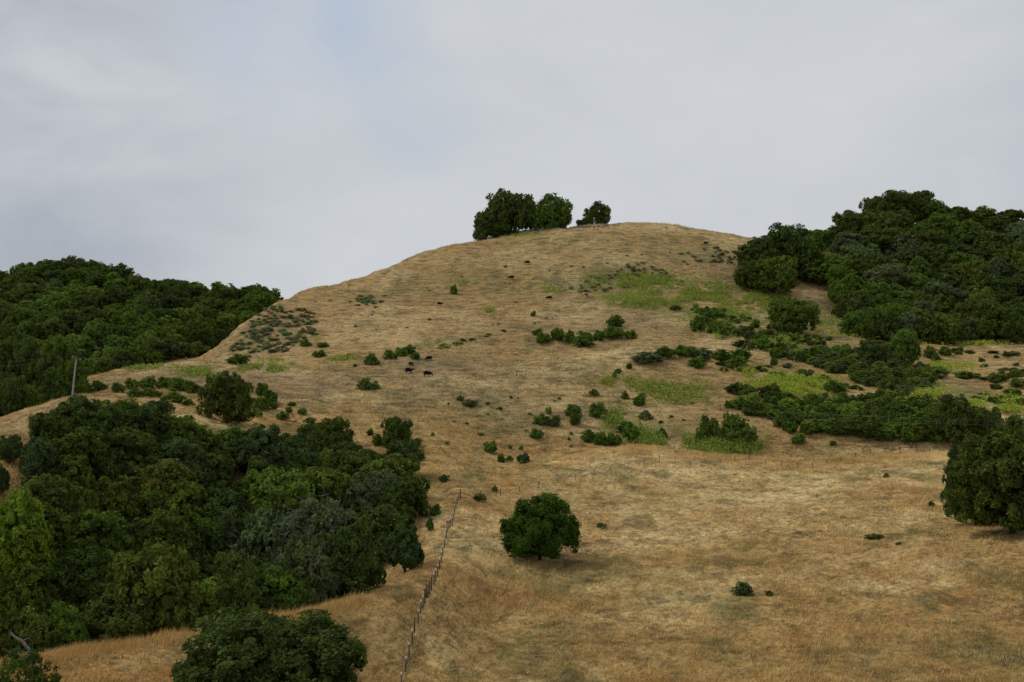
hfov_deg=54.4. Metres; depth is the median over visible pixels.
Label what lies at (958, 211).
bay tree
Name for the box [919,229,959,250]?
bay tree
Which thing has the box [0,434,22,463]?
oak tree
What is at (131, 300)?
broadleaf tree
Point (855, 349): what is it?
coyote brush
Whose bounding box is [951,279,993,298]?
bay tree
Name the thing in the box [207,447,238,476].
oak tree
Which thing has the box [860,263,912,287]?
bay tree
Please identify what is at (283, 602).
oak tree
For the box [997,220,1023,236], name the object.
bay tree
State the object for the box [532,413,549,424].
shrub
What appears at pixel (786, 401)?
coyote brush
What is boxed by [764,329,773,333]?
scrub bush
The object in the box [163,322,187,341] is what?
broadleaf tree
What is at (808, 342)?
scrub bush
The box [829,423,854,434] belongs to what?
coyote brush
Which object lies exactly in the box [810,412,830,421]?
coyote brush
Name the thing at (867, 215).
bay tree
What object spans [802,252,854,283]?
bay tree
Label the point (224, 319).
broadleaf tree
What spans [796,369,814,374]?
shrub
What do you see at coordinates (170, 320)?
broadleaf tree
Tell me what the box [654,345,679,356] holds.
shrub
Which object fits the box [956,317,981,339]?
bay tree
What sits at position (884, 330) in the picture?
bay tree
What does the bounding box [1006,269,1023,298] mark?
bay tree
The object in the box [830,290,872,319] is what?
bay tree
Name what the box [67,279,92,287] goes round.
broadleaf tree
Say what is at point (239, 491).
oak tree
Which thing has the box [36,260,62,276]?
broadleaf tree
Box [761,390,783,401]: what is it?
coyote brush
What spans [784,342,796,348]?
coyote brush
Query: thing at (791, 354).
coyote brush
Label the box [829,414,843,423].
coyote brush
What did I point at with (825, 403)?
coyote brush
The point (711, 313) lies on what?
shrub
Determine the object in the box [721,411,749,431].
shrub
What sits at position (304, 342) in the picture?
shrub
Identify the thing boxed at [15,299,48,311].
broadleaf tree
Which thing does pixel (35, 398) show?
oak tree
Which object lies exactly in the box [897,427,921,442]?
coyote brush
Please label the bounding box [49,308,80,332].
broadleaf tree
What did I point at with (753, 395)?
coyote brush
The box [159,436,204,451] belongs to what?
oak tree
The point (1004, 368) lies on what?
scrub bush
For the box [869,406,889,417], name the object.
coyote brush
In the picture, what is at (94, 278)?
broadleaf tree
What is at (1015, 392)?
shrub
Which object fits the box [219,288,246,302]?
broadleaf tree
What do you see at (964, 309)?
bay tree
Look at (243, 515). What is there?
oak tree
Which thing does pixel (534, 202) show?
oak tree
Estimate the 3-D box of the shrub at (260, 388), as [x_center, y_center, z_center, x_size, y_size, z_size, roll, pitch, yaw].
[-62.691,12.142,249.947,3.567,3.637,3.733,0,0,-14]
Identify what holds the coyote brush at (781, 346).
on the hills
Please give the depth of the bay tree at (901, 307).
385.09 m
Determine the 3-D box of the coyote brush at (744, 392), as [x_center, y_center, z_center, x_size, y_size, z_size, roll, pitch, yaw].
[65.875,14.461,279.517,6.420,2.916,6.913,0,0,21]
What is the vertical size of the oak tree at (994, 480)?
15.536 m
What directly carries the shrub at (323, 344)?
on the hills
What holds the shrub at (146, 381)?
on the hills
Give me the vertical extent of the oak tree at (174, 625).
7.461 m
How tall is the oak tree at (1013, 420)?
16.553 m
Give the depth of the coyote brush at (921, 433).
241.85 m
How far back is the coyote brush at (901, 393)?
269.63 m
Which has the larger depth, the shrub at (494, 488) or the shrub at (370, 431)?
the shrub at (370, 431)
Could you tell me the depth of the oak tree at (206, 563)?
146.10 m
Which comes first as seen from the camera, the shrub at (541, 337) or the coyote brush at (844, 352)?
the coyote brush at (844, 352)
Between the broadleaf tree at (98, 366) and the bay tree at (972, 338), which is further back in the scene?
the bay tree at (972, 338)
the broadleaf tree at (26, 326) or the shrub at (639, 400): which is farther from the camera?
the broadleaf tree at (26, 326)
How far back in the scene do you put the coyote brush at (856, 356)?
325.54 m
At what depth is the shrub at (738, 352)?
317.96 m
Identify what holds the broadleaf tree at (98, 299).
on the hills
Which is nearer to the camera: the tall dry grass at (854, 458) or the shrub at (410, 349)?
the tall dry grass at (854, 458)
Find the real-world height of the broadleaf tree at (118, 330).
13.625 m
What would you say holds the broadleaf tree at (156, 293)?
on the hills
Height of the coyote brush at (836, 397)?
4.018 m
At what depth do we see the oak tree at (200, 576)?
143.16 m
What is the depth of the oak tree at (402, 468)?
173.25 m
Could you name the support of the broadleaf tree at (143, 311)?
on the hills
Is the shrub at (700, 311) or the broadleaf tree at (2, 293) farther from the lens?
the broadleaf tree at (2, 293)
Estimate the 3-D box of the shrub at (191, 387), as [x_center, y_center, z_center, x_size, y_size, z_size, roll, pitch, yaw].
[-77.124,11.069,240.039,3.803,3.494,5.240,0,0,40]
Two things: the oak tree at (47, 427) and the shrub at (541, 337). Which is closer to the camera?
the oak tree at (47, 427)
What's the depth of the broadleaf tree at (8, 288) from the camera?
480.40 m
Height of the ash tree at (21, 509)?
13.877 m
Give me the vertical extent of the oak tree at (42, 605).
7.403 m
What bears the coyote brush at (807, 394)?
on the hills
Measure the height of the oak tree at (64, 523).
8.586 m
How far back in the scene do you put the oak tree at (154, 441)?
165.44 m
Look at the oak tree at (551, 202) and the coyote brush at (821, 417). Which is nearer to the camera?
the coyote brush at (821, 417)
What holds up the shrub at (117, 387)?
on the hills
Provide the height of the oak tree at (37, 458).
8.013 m
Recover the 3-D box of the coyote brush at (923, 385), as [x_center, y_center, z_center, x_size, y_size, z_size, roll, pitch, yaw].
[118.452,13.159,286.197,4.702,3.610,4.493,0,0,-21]
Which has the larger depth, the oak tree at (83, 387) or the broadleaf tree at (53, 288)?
the broadleaf tree at (53, 288)
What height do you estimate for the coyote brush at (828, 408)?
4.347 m
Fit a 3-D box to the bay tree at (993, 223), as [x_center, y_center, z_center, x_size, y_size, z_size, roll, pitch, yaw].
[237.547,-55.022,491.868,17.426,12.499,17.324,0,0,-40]
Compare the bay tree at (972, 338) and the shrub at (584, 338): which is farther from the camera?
the bay tree at (972, 338)
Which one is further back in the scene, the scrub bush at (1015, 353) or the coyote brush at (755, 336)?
the coyote brush at (755, 336)
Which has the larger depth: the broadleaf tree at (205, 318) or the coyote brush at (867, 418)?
the broadleaf tree at (205, 318)
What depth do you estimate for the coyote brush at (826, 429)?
247.42 m
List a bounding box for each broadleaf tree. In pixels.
[0,270,11,280]
[0,279,15,286]
[0,284,15,291]
[0,288,10,300]
[0,303,19,320]
[3,272,24,283]
[3,290,40,303]
[4,306,41,325]
[7,320,46,339]
[7,339,45,349]
[8,281,46,295]
[9,262,31,273]
[14,266,29,275]
[15,273,46,284]
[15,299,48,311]
[20,313,49,326]
[26,261,56,279]
[33,316,74,339]
[34,290,69,303]
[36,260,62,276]
[37,340,54,351]
[38,285,62,294]
[39,278,64,288]
[40,335,65,342]
[42,269,64,281]
[47,295,75,310]
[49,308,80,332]
[57,268,85,285]
[59,255,89,269]
[62,283,87,296]
[66,333,95,351]
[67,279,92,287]
[69,267,98,278]
[71,294,98,309]
[72,306,106,333]
[73,348,88,360]
[78,317,109,341]
[82,360,92,376]
[84,272,107,285]
[84,285,106,295]
[84,347,104,357]
[86,259,106,269]
[87,291,108,308]
[87,356,112,375]
[88,265,105,272]
[88,347,123,361]
[93,323,137,348]
[100,272,124,285]
[101,262,136,281]
[101,285,130,306]
[101,303,123,311]
[102,278,128,290]
[103,306,133,325]
[103,334,143,352]
[106,348,143,371]
[107,284,134,298]
[116,309,154,331]
[123,295,138,306]
[124,273,149,293]
[124,303,151,311]
[128,322,169,340]
[128,344,161,365]
[134,292,161,310]
[136,306,160,322]
[137,330,162,350]
[138,289,163,300]
[144,280,171,293]
[149,315,181,328]
[150,339,190,359]
[156,307,178,321]
[156,333,184,341]
[158,294,184,309]
[162,278,179,284]
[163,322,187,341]
[166,279,187,286]
[166,282,196,298]
[168,285,191,298]
[171,307,202,325]
[177,341,210,357]
[178,296,206,307]
[186,318,220,344]
[187,281,203,286]
[187,327,217,353]
[192,286,209,297]
[192,302,216,319]
[198,291,221,300]
[201,296,223,309]
[201,316,221,329]
[209,281,235,292]
[212,312,233,324]
[214,298,238,311]
[214,327,234,346]
[216,313,238,330]
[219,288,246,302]
[223,288,243,296]
[224,299,260,315]
[236,310,257,324]
[240,283,259,302]
[243,289,276,311]
[246,285,269,296]
[263,286,280,303]
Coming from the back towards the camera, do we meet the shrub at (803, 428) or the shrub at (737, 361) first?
the shrub at (737, 361)
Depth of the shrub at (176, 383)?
241.65 m
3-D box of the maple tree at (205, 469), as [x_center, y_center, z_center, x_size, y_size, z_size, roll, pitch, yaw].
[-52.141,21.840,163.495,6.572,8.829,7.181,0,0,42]
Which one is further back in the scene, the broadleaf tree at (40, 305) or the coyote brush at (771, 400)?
the broadleaf tree at (40, 305)
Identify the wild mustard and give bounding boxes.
[121,230,548,378]
[539,264,847,344]
[655,312,838,361]
[713,327,1023,413]
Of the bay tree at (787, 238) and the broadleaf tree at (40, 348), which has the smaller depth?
the broadleaf tree at (40, 348)
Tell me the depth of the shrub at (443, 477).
186.48 m
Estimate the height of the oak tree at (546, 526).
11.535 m
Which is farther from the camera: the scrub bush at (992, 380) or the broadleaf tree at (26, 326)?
the broadleaf tree at (26, 326)
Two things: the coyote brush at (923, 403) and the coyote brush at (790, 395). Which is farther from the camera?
the coyote brush at (790, 395)
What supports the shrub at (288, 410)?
on the hills
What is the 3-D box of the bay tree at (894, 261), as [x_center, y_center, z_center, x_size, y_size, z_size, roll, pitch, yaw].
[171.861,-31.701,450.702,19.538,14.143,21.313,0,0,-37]
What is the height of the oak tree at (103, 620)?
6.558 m
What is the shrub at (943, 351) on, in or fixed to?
on the hills
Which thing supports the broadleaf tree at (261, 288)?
on the hills
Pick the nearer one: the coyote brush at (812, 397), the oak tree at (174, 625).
the oak tree at (174, 625)
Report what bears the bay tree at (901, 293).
on the hills
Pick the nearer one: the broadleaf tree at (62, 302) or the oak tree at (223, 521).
the oak tree at (223, 521)
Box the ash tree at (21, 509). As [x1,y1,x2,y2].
[0,488,55,572]
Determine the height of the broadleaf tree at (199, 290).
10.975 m
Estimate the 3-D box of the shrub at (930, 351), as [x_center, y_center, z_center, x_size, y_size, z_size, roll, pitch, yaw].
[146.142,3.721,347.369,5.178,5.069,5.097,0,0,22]
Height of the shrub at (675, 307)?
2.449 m
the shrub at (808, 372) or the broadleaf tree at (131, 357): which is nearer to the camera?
the shrub at (808, 372)
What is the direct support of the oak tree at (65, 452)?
on the hills
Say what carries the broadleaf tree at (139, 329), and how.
on the hills
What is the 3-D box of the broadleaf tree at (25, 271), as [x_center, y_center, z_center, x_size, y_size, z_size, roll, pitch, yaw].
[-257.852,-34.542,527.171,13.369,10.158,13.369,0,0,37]
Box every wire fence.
[400,489,474,681]
[480,446,947,493]
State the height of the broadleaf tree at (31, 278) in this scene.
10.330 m
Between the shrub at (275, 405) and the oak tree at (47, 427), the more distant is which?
the shrub at (275, 405)
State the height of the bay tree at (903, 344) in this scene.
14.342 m
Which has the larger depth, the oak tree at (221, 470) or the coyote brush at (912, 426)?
the coyote brush at (912, 426)
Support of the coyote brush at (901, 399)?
on the hills
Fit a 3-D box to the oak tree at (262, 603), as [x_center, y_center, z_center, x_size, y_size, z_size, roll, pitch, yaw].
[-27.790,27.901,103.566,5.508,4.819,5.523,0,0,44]
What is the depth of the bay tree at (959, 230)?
475.56 m
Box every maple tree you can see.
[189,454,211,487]
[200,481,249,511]
[224,494,302,564]
[265,523,340,607]
[286,485,358,545]
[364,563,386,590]
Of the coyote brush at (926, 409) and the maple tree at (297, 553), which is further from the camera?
the coyote brush at (926, 409)
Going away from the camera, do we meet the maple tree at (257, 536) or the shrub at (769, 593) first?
the shrub at (769, 593)
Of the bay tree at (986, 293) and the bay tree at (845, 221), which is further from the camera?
the bay tree at (845, 221)
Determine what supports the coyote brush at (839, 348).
on the hills
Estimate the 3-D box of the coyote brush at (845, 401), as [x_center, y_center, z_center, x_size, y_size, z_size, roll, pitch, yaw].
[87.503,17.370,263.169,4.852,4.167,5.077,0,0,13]
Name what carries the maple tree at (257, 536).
on the hills
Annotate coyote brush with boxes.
[716,323,733,329]
[721,325,731,332]
[724,382,749,392]
[730,395,749,406]
[732,329,742,335]
[732,340,744,346]
[733,399,746,408]
[736,325,748,330]
[736,385,755,392]
[736,387,757,395]
[741,339,752,348]
[741,401,764,414]
[742,330,754,337]
[747,334,760,340]
[747,392,761,401]
[751,406,773,416]
[753,337,770,347]
[757,385,775,397]
[760,403,775,413]
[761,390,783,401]
[761,396,779,404]
[761,408,781,418]
[763,405,776,411]
[769,341,786,349]
[769,347,782,357]
[769,382,780,394]
[773,404,786,416]
[777,397,802,409]
[781,349,789,356]
[783,392,797,399]
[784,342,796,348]
[784,407,797,414]
[785,411,802,423]
[787,350,801,359]
[793,398,809,410]
[795,350,807,360]
[796,411,813,422]
[799,392,814,398]
[799,418,821,431]
[800,399,814,411]
[803,404,820,417]
[805,394,817,402]
[806,346,825,355]
[806,356,818,364]
[807,396,826,403]
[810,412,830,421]
[811,357,825,367]
[812,421,833,431]
[815,344,833,350]
[816,349,826,355]
[816,418,835,429]
[817,392,828,399]
[817,403,835,413]
[817,415,836,424]
[819,401,833,406]
[820,360,837,368]
[821,346,832,354]
[823,353,837,357]
[824,362,841,371]
[824,395,842,401]
[828,412,838,417]
[829,355,843,360]
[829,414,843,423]
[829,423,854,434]
[830,362,846,372]
[831,406,847,415]
[832,344,852,353]
[834,399,848,404]
[836,391,850,398]
[836,403,855,410]
[836,412,855,422]
[837,418,854,427]
[839,348,850,355]
[839,360,849,367]
[840,419,857,433]
[842,400,865,412]
[844,353,860,359]
[847,409,862,419]
[849,369,867,377]
[849,374,868,380]
[851,346,859,352]
[851,361,868,370]
[851,394,871,402]
[853,423,881,438]
[854,376,874,383]
[855,415,883,425]
[861,379,876,385]
[862,369,876,377]
[862,412,887,426]
[865,398,880,404]
[867,390,885,398]
[868,368,881,373]
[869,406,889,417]
[870,360,888,367]
[874,374,887,385]
[875,366,891,373]
[876,389,893,397]
[876,429,893,440]
[878,379,895,390]
[878,393,896,402]
[880,374,898,383]
[880,422,896,434]
[883,370,907,378]
[883,424,899,437]
[885,418,901,427]
[887,357,904,367]
[891,367,904,371]
[891,395,911,403]
[891,403,915,415]
[892,385,915,393]
[893,391,908,396]
[895,380,911,384]
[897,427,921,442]
[898,422,916,431]
[899,359,912,365]
[899,414,924,426]
[902,396,921,404]
[902,429,917,435]
[906,377,923,384]
[909,406,919,413]
[909,426,930,441]
[910,399,930,410]
[911,420,921,426]
[912,361,924,367]
[915,412,930,422]
[916,394,933,401]
[917,381,933,388]
[918,365,931,373]
[919,373,937,382]
[922,407,936,416]
[922,426,934,435]
[924,431,943,441]
[929,398,940,405]
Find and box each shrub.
[91,380,108,390]
[111,381,125,391]
[124,378,139,388]
[126,388,143,396]
[138,387,163,397]
[140,375,156,387]
[154,376,172,388]
[160,392,186,401]
[167,377,188,390]
[182,399,195,405]
[184,380,201,392]
[224,354,251,362]
[252,396,272,409]
[254,408,262,416]
[255,382,268,395]
[263,389,277,401]
[270,400,278,408]
[275,411,290,419]
[285,406,292,412]
[287,402,296,405]
[298,407,306,414]
[299,339,312,345]
[311,350,326,356]
[317,342,328,346]
[356,376,369,389]
[363,353,380,364]
[366,428,373,435]
[367,381,380,388]
[371,433,384,445]
[382,349,398,358]
[395,347,407,355]
[403,344,416,353]
[409,352,419,358]
[412,438,421,444]
[420,449,425,460]
[425,515,433,530]
[430,503,440,514]
[438,474,449,480]
[450,284,457,293]
[456,395,464,400]
[462,399,478,405]
[473,493,486,500]
[483,440,497,452]
[492,485,497,491]
[497,453,505,462]
[506,456,513,461]
[516,452,529,462]
[528,428,544,438]
[531,328,543,333]
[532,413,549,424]
[535,332,550,342]
[545,407,551,413]
[548,414,560,425]
[550,327,563,339]
[564,329,575,341]
[564,404,581,414]
[569,412,581,424]
[571,330,595,345]
[579,428,595,440]
[588,401,606,416]
[589,388,599,394]
[593,329,604,340]
[593,431,607,444]
[596,522,606,528]
[603,326,624,337]
[606,314,625,325]
[606,432,622,444]
[616,421,633,433]
[621,390,629,398]
[621,425,639,439]
[624,329,637,338]
[629,351,665,361]
[632,393,646,405]
[638,410,653,418]
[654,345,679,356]
[658,427,667,437]
[669,305,682,309]
[675,345,696,355]
[687,356,706,365]
[688,347,712,358]
[689,320,706,329]
[693,431,703,441]
[695,414,719,437]
[697,308,706,313]
[700,309,725,317]
[706,324,717,332]
[711,349,734,360]
[716,427,738,441]
[718,330,728,336]
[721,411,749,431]
[724,356,747,367]
[724,400,731,407]
[728,347,752,359]
[730,581,754,595]
[736,425,758,443]
[764,590,773,595]
[770,357,778,365]
[772,409,786,426]
[781,420,798,431]
[789,433,805,442]
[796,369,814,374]
[799,423,812,433]
[823,380,846,391]
[865,534,883,539]
[923,345,937,356]
[927,366,949,375]
[931,353,941,360]
[937,346,953,355]
[953,371,981,377]
[987,370,1009,381]
[992,395,1012,401]
[1008,368,1023,376]
[1009,377,1023,386]
[1009,389,1021,395]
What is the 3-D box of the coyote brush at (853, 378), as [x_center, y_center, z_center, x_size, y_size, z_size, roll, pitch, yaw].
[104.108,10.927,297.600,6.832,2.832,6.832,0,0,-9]
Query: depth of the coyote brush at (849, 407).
258.43 m
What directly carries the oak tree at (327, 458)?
on the hills
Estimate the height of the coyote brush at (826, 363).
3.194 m
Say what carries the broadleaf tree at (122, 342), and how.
on the hills
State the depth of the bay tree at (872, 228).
477.26 m
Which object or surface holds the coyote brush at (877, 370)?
on the hills
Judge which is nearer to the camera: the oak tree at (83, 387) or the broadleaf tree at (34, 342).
the oak tree at (83, 387)
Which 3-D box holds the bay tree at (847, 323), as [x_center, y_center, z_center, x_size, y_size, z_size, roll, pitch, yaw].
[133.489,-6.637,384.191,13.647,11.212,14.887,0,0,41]
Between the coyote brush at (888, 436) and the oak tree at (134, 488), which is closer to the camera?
the oak tree at (134, 488)
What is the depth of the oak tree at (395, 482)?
164.91 m
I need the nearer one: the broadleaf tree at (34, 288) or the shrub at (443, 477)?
the shrub at (443, 477)
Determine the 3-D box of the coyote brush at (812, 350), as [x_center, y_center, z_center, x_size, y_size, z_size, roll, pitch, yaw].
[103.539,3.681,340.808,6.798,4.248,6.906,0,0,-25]
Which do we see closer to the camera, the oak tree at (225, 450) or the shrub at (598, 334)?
the oak tree at (225, 450)
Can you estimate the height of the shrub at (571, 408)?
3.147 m
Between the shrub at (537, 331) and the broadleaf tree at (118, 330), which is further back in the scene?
the broadleaf tree at (118, 330)
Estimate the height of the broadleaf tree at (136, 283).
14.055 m
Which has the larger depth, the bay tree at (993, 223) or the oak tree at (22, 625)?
the bay tree at (993, 223)
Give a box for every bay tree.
[733,259,763,288]
[734,235,780,269]
[743,255,800,292]
[759,222,811,256]
[765,297,821,332]
[783,238,827,281]
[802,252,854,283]
[806,229,833,247]
[821,225,846,239]
[826,231,874,254]
[826,264,859,289]
[827,273,869,302]
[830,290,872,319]
[831,209,869,233]
[837,243,882,258]
[837,310,874,335]
[842,296,875,318]
[846,254,887,278]
[851,211,875,229]
[853,311,878,337]
[857,338,890,365]
[858,196,894,214]
[860,223,901,237]
[860,230,896,254]
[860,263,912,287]
[860,281,895,307]
[865,304,900,339]
[867,209,916,231]
[870,308,900,339]
[873,256,908,272]
[876,303,930,333]
[879,189,918,222]
[884,231,925,254]
[886,249,923,263]
[887,328,921,365]
[888,311,920,337]
[889,284,914,300]
[891,227,932,248]
[893,289,933,303]
[899,273,911,286]
[903,190,934,223]
[904,256,938,278]
[904,273,938,292]
[909,222,935,234]
[910,315,946,342]
[912,199,949,222]
[914,282,957,311]
[914,299,941,318]
[917,244,958,266]
[917,290,955,314]
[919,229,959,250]
[922,212,958,234]
[925,241,943,248]
[928,256,963,274]
[928,272,967,288]
[929,393,984,443]
[934,312,963,344]
[944,251,986,272]
[947,206,972,223]
[948,243,989,260]
[949,218,985,244]
[949,288,969,304]
[950,296,983,320]
[951,260,990,286]
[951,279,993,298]
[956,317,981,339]
[961,229,1015,249]
[962,332,984,342]
[965,205,1000,224]
[965,286,996,310]
[966,273,1021,299]
[970,299,1003,338]
[972,405,1004,439]
[974,306,1014,340]
[979,216,1006,233]
[983,209,1023,224]
[984,242,1014,263]
[986,256,1013,277]
[995,290,1018,305]
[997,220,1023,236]
[998,301,1023,342]
[1000,250,1023,275]
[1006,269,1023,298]
[1009,296,1023,305]
[1010,227,1023,241]
[1010,240,1023,251]
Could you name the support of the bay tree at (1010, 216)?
on the hills
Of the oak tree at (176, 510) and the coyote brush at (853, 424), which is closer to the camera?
the oak tree at (176, 510)
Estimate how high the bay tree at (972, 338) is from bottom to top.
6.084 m
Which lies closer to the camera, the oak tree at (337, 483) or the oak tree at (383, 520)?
the oak tree at (383, 520)
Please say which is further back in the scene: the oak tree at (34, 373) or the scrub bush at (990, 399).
the scrub bush at (990, 399)
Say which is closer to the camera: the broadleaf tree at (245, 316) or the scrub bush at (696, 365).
the scrub bush at (696, 365)
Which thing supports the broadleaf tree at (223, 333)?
on the hills
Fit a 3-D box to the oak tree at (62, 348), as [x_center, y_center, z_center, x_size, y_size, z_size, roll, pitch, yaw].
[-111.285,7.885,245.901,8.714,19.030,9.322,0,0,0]
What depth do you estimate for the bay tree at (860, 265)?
443.77 m
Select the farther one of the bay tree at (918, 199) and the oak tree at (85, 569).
the bay tree at (918, 199)
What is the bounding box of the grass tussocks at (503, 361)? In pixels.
[72,224,1023,455]
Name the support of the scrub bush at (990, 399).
on the hills
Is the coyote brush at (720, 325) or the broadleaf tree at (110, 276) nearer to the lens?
the coyote brush at (720, 325)
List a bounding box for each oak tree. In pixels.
[0,331,41,380]
[0,372,31,416]
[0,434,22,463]
[0,463,10,492]
[0,527,50,579]
[0,562,56,617]
[0,599,48,617]
[0,606,50,660]
[10,472,88,526]
[19,436,61,479]
[20,580,62,612]
[22,353,61,390]
[25,384,39,407]
[27,412,71,443]
[32,495,78,549]
[37,366,77,403]
[38,454,100,495]
[40,600,91,651]
[42,335,77,370]
[45,545,111,607]
[47,508,127,560]
[48,425,113,477]
[49,394,117,435]
[50,438,89,467]
[56,578,94,612]
[64,357,88,387]
[74,488,100,512]
[75,379,91,393]
[78,595,148,643]
[92,475,144,517]
[93,421,125,441]
[93,451,123,482]
[99,403,127,426]
[101,397,143,427]
[101,542,205,636]
[102,502,146,523]
[104,427,164,474]
[113,520,153,557]
[115,516,142,552]
[116,475,139,495]
[124,399,176,440]
[124,456,202,514]
[128,508,201,568]
[136,431,160,447]
[138,481,206,526]
[143,588,199,637]
[147,418,177,442]
[155,437,210,486]
[158,415,216,452]
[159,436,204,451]
[181,498,203,515]
[187,501,232,557]
[192,502,242,556]
[194,550,228,575]
[194,576,238,628]
[196,370,255,422]
[196,569,212,587]
[198,453,235,490]
[204,550,261,618]
[205,560,262,616]
[206,425,248,457]
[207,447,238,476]
[226,488,254,513]
[226,511,258,548]
[230,423,289,471]
[230,476,253,500]
[242,467,316,513]
[242,585,274,613]
[245,455,282,477]
[250,555,281,613]
[255,563,325,613]
[256,492,297,513]
[260,510,304,542]
[277,458,309,473]
[279,433,323,452]
[281,430,320,461]
[287,446,316,466]
[297,416,355,452]
[299,532,367,606]
[301,466,353,508]
[315,447,346,469]
[320,435,337,451]
[320,564,377,597]
[325,519,384,592]
[334,460,363,479]
[335,491,365,513]
[338,448,378,479]
[340,441,364,455]
[344,468,396,511]
[344,502,362,514]
[356,503,409,562]
[358,452,420,483]
[370,451,386,459]
[370,477,414,508]
[379,492,416,527]
[380,416,413,448]
[382,523,424,571]
[385,474,430,516]
[386,439,420,467]
[472,230,488,240]
[473,201,510,237]
[473,212,497,240]
[485,188,534,233]
[486,222,519,234]
[498,491,581,560]
[510,194,539,230]
[525,216,548,228]
[530,192,572,228]
[550,208,571,227]
[576,219,586,225]
[582,201,610,225]
[940,436,993,524]
[945,424,1023,533]
[996,414,1023,437]
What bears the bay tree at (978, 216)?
on the hills
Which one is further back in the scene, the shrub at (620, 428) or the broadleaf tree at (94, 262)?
the broadleaf tree at (94, 262)
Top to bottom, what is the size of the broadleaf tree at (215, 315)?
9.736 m
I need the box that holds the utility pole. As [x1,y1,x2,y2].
[71,356,80,395]
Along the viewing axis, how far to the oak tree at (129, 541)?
139.91 m
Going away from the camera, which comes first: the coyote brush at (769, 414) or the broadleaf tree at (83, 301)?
the coyote brush at (769, 414)
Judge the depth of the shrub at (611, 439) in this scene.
241.74 m
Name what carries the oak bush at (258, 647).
on the hills
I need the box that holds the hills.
[0,222,1023,681]
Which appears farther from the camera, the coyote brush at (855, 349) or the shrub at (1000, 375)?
the coyote brush at (855, 349)
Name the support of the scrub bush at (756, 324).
on the hills
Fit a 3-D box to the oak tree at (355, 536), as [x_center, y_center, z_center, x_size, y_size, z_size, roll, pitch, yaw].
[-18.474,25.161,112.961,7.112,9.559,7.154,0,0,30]
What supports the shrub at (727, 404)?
on the hills
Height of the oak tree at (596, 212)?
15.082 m
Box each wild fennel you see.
[583,368,725,410]
[594,401,773,454]
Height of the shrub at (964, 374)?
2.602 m
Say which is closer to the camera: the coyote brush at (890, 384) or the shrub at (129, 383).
the shrub at (129, 383)
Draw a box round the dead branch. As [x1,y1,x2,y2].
[5,631,53,666]
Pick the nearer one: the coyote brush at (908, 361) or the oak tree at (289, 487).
the oak tree at (289, 487)
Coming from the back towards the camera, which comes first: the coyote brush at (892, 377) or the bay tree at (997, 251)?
the bay tree at (997, 251)
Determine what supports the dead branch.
on the hills
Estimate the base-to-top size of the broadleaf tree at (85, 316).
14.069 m
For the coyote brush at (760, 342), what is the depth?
346.88 m
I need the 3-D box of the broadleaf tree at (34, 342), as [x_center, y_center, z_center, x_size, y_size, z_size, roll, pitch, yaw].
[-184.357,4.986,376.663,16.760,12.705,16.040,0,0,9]
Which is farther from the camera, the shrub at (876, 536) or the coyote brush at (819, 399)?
the coyote brush at (819, 399)
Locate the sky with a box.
[0,0,1023,299]
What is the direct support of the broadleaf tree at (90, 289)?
on the hills
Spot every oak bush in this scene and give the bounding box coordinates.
[0,646,61,681]
[169,607,368,681]
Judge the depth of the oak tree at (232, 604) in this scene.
100.50 m
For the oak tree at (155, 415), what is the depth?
170.61 m
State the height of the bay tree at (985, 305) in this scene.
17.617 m
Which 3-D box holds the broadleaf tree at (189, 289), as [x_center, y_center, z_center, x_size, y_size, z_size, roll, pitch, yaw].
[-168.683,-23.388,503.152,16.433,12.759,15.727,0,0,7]
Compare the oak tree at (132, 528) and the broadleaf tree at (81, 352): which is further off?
the broadleaf tree at (81, 352)
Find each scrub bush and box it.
[693,363,701,367]
[694,316,706,320]
[704,322,713,326]
[732,318,741,322]
[749,323,759,326]
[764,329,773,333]
[782,362,792,367]
[806,340,815,344]
[817,340,826,344]
[848,385,859,388]
[987,378,998,381]
[987,396,997,401]
[989,383,1002,388]
[997,367,1008,370]
[1001,388,1013,393]
[1002,351,1010,355]
[1011,350,1020,354]
[1015,398,1023,404]
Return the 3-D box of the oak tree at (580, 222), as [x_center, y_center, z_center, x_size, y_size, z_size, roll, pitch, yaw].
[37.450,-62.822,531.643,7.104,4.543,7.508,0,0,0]
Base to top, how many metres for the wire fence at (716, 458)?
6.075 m
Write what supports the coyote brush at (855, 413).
on the hills
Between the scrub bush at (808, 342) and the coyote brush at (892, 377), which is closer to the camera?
the coyote brush at (892, 377)
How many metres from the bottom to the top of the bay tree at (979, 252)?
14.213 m
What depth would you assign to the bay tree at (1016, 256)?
446.49 m
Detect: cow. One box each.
[405,367,415,372]
[423,371,433,376]
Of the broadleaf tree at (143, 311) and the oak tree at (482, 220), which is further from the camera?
the oak tree at (482, 220)
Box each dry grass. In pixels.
[0,590,378,681]
[72,223,1023,456]
[274,222,747,303]
[497,443,949,486]
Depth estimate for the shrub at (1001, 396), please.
270.85 m
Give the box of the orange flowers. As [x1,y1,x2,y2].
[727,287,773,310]
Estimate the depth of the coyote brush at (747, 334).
356.96 m
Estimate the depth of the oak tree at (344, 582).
109.30 m
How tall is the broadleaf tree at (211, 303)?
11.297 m
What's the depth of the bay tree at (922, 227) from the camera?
479.58 m
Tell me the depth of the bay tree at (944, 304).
416.67 m
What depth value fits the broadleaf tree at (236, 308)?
477.08 m

